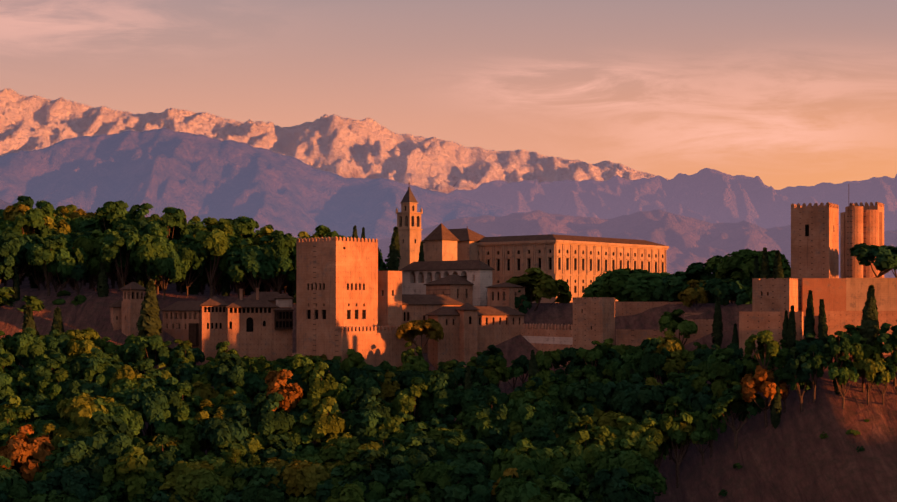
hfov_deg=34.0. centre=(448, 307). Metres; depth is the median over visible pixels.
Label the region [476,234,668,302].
charles palace
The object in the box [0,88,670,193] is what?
range
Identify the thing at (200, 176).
range
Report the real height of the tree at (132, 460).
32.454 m
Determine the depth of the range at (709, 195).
16228.99 m
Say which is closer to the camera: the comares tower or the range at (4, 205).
the comares tower
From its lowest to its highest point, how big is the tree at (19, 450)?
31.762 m
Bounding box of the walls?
[520,297,713,368]
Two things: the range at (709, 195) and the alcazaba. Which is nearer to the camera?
the alcazaba
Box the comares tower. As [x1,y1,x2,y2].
[292,236,407,371]
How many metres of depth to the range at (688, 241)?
9037.81 m
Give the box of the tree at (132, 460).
[99,446,166,501]
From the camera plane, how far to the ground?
396.33 m
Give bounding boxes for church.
[395,183,484,270]
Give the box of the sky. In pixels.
[0,0,896,189]
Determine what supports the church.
on the ground
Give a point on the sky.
(784, 93)
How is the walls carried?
on the ground
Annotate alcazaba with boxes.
[739,202,896,390]
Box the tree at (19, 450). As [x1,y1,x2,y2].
[0,424,57,482]
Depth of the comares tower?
479.01 m
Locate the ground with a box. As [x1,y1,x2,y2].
[0,272,896,501]
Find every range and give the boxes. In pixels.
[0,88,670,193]
[0,128,525,239]
[0,199,387,267]
[374,209,896,277]
[447,168,896,230]

